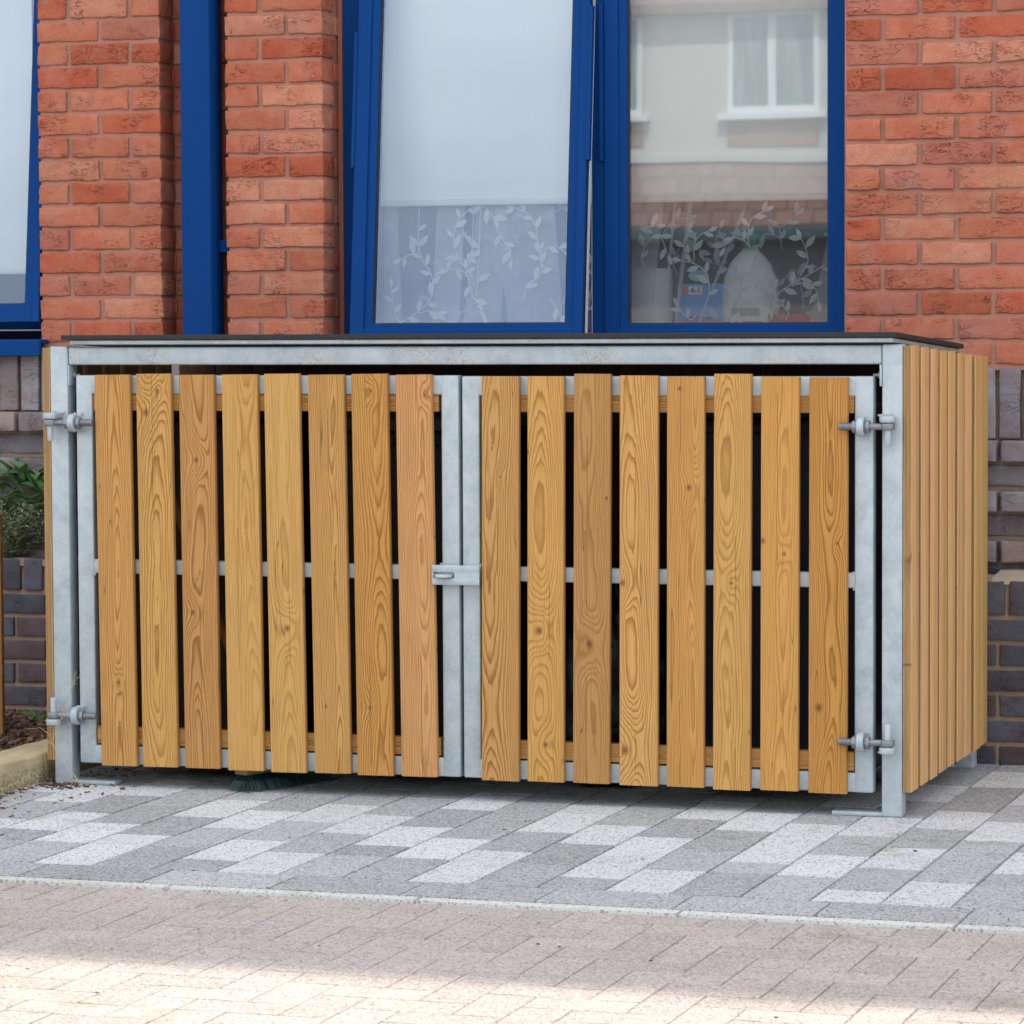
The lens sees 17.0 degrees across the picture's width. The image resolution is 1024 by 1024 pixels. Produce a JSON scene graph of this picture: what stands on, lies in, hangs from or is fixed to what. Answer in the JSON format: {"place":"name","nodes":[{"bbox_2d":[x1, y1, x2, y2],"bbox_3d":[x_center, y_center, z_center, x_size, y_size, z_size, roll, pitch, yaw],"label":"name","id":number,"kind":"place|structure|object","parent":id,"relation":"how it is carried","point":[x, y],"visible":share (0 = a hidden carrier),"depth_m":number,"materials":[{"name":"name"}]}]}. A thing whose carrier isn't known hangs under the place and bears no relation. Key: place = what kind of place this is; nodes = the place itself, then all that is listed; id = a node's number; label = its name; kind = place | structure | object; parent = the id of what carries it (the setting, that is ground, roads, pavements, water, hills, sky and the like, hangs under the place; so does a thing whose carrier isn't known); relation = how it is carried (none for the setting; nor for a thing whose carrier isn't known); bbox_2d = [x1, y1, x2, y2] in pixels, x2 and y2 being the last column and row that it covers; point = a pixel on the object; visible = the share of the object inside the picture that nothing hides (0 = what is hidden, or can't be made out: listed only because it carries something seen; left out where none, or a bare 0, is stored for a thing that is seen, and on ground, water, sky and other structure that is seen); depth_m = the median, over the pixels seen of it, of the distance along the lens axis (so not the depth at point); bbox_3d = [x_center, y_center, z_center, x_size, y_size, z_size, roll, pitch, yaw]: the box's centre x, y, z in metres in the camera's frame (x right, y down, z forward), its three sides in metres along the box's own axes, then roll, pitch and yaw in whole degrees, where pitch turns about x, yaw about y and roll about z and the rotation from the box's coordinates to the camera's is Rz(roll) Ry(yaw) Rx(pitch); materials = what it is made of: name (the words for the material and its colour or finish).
{"place":"outdoors","nodes":[
{"label":"outdoors","id":0,"kind":"place"},
{"bbox_2d":[0,764,1023,927],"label":"paving","id":1,"kind":"structure","parent":0,"point":[805,853],"depth_m":8.66,"materials":[{"name":"grey concrete"}]},
{"bbox_2d":[0,738,101,793],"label":"timber sleeper","id":2,"kind":"object","parent":1,"relation":"on","point":[23,766],"visible":0.16,"depth_m":9.79,"materials":[{"name":"beige wood"}]},
{"bbox_2d":[30,673,83,787],"bbox_3d":[-1.297,0.617,9.717,0.181,0.333,0.026,1,3,21],"label":"dry stalk","id":3,"kind":"object","parent":1,"relation":"on","point":[59,735],"visible":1,"depth_m":9.70,"materials":[{"name":"plant"}]},
{"bbox_2d":[0,767,156,817],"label":"bark litter","id":4,"kind":"object","parent":1,"relation":"on","point":[55,784],"visible":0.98,"depth_m":9.75,"materials":[{"name":"brown wood"}]},
{"bbox_2d":[132,411,347,746],"bbox_3d":[-0.851,0.217,10.118,0.580,1.085,0.655,1,3,18],"label":"garden bin","id":5,"kind":"object","parent":1,"relation":"on","point":[308,583],"visible":0.11,"depth_m":9.86,"materials":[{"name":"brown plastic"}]},
{"bbox_2d":[175,495,338,793],"bbox_3d":[-0.774,0.274,9.814,0.430,1.005,0.376,3,4,43],"label":"broom","id":6,"kind":"object","parent":1,"relation":"on","point":[258,780],"visible":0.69,"depth_m":9.69,"materials":[{"name":"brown wood"}]},
{"bbox_2d":[346,411,527,755],"bbox_3d":[-0.240,0.239,9.929,0.500,1.055,0.635,1,3,18],"label":"refuse bin","id":7,"kind":"object","parent":1,"relation":"on","point":[438,526],"visible":0.09,"depth_m":9.67,"materials":[{"name":"black plastic"}]},
{"bbox_2d":[0,798,1009,1017],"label":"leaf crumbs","id":8,"kind":"object","parent":1,"relation":"on","point":[537,923],"visible":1,"depth_m":7.80,"materials":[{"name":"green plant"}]},
{"bbox_2d":[3,556,1023,765],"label":"planter wall","id":9,"kind":"structure","parent":1,"relation":"on","point":[25,633],"depth_m":10.13,"materials":[{"name":"grey brick"}]},
{"bbox_2d":[0,460,43,520],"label":"broadleaf plant","id":10,"kind":"object","parent":9,"relation":"on","point":[23,470],"visible":0.78,"depth_m":11.18,"materials":[{"name":"green plant"}]},
{"bbox_2d":[0,490,44,557],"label":"variegated shrub","id":11,"kind":"object","parent":9,"relation":"on","point":[13,532],"visible":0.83,"depth_m":11.12,"materials":[{"name":"green plant"}]},
{"bbox_2d":[42,332,987,817],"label":"bin store","id":12,"kind":"structure","parent":1,"relation":"on","point":[616,452],"depth_m":9.39,"materials":[{"name":"wood"}]},
{"bbox_2d":[44,373,463,776],"bbox_3d":[-0.735,0.172,9.582,1.237,1.121,0.096,1,3,18],"label":"door","id":13,"kind":"structure","parent":12,"relation":"in","point":[107,712],"depth_m":9.55,"materials":[{"name":"wood"}]},
{"bbox_2d":[432,374,894,794],"bbox_3d":[0.401,0.188,9.211,1.289,1.121,0.096,1,3,18],"label":"door","id":14,"kind":"structure","parent":12,"relation":"in","point":[491,574],"depth_m":9.19,"materials":[{"name":"wood"}]},
{"bbox_2d":[565,562,666,787],"bbox_3d":[0.278,0.446,9.713,0.451,0.657,0.434,1,3,18],"label":"refuse sack","id":15,"kind":"object","parent":1,"relation":"on","point":[615,670],"visible":0.16,"depth_m":9.57,"materials":[{"name":"black plastic"}]},
{"bbox_2d":[705,398,881,770],"bbox_3d":[0.803,0.234,9.578,0.580,1.095,0.655,1,3,18],"label":"wheelie bin","id":16,"kind":"object","parent":1,"relation":"on","point":[804,591],"visible":0.02,"depth_m":9.31,"materials":[{"name":"black plastic"}]},
{"bbox_2d":[0,883,1023,1023],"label":"driveway","id":17,"kind":"structure","parent":0,"point":[242,959],"depth_m":7.01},
{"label":"paving bed","id":18,"kind":"structure","parent":0,"visible":0},
{"bbox_2d":[0,876,1023,934],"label":"edging strip","id":19,"kind":"object","parent":18,"relation":"on","point":[899,925],"visible":0.69,"depth_m":7.71,"materials":[{"name":"grey concrete"}]},
{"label":"bed soil","id":20,"kind":"structure","parent":0,"visible":0},
{"bbox_2d":[0,514,4,734],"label":"timber board","id":21,"kind":"object","parent":20,"relation":"on","point":[2,697],"visible":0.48,"depth_m":10.51,"materials":[{"name":"brown wood"}]},
{"bbox_2d":[0,710,46,751],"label":"bark mulch","id":22,"kind":"object","parent":20,"relation":"on","point":[20,732],"visible":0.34,"depth_m":10.60,"materials":[{"name":"brown wood"}]},
{"bbox_2d":[18,708,46,721],"bbox_3d":[-1.510,0.651,10.882,0.152,0.062,0.089,1,3,18],"label":"grass tuft","id":23,"kind":"object","parent":20,"relation":"on","point":[37,719],"visible":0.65,"depth_m":10.88,"materials":[{"name":"green plant"}]},
{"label":"ground","id":24,"kind":"structure","parent":0,"visible":0},
{"bbox_2d":[0,0,1023,574],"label":"brick house","id":25,"kind":"structure","parent":24,"relation":"on","point":[204,166],"depth_m":10.89,"materials":[{"name":"brick"}]},
{"bbox_2d":[0,0,31,274],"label":"roller blind","id":26,"kind":"object","parent":25,"relation":"attached to","point":[15,58],"depth_m":11.44,"materials":[{"name":"white fabric"}]},
{"bbox_2d":[0,0,49,355],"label":"window","id":27,"kind":"structure","parent":25,"relation":"in","point":[25,317],"depth_m":11.22,"materials":[{"name":"blue metal"}]},
{"bbox_2d":[380,204,591,329],"bbox_3d":[-0.047,-1.251,11.182,0.814,1.310,0.027,1,3,18],"label":"lilac curtain","id":28,"kind":"object","parent":25,"relation":"hanging from","point":[413,284],"visible":0.02,"depth_m":11.24,"materials":[{"name":"fabric"}]},
{"bbox_2d":[381,0,591,206],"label":"roller blind","id":29,"kind":"object","parent":25,"relation":"attached to","point":[476,104],"visible":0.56,"depth_m":10.93,"materials":[{"name":"white fabric"}]},
{"bbox_2d":[337,0,844,333],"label":"window","id":30,"kind":"structure","parent":25,"relation":"in","point":[600,130],"depth_m":10.71,"materials":[{"name":"blue metal"}]},
{"bbox_2d":[384,201,826,322],"bbox_3d":[0.296,-1.135,10.838,1.660,1.122,0.044,1,3,18],"label":"voile curtain","id":31,"kind":"object","parent":25,"relation":"hanging from","point":[549,252],"visible":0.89,"depth_m":10.91,"materials":[{"name":"white fabric"}]},
{"bbox_2d":[632,268,672,322],"bbox_3d":[0.447,-0.677,10.915,0.134,0.203,0.134,1,3,18],"label":"paper roll","id":32,"kind":"object","parent":25,"relation":"on","point":[662,301],"visible":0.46,"depth_m":10.86,"materials":[{"name":"white paper"}]},
{"bbox_2d":[677,267,727,320],"bbox_3d":[0.615,-0.677,10.884,0.164,0.205,0.074,1,3,18],"label":"detergent box","id":33,"kind":"object","parent":25,"relation":"on","point":[694,295],"visible":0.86,"depth_m":10.85,"materials":[{"name":"blue cardboard"}]},
{"bbox_2d":[675,321,761,322],"bbox_3d":[0.654,-0.586,10.787,0.285,0.034,0.027,1,3,18],"label":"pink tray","id":34,"kind":"object","parent":25,"relation":"on","point":[711,321],"visible":0.26,"depth_m":10.78,"materials":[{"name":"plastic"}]},
{"bbox_2d":[631,0,826,202],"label":"roller blind","id":35,"kind":"object","parent":25,"relation":"attached to","point":[728,100],"visible":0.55,"depth_m":10.67,"materials":[{"name":"white fabric"}]},
{"bbox_2d":[722,232,778,321],"bbox_3d":[0.754,-0.727,10.800,0.184,0.312,0.094,1,3,18],"label":"detergent bottle","id":36,"kind":"object","parent":25,"relation":"on","point":[755,299],"visible":0.72,"depth_m":10.77,"materials":[{"name":"white plastic"}]},
{"bbox_2d":[767,314,826,321],"bbox_3d":[0.903,-0.594,10.723,0.210,0.054,0.116,1,3,18],"label":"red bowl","id":37,"kind":"object","parent":25,"relation":"on","point":[794,318],"visible":0.45,"depth_m":10.67,"materials":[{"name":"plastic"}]}
]}

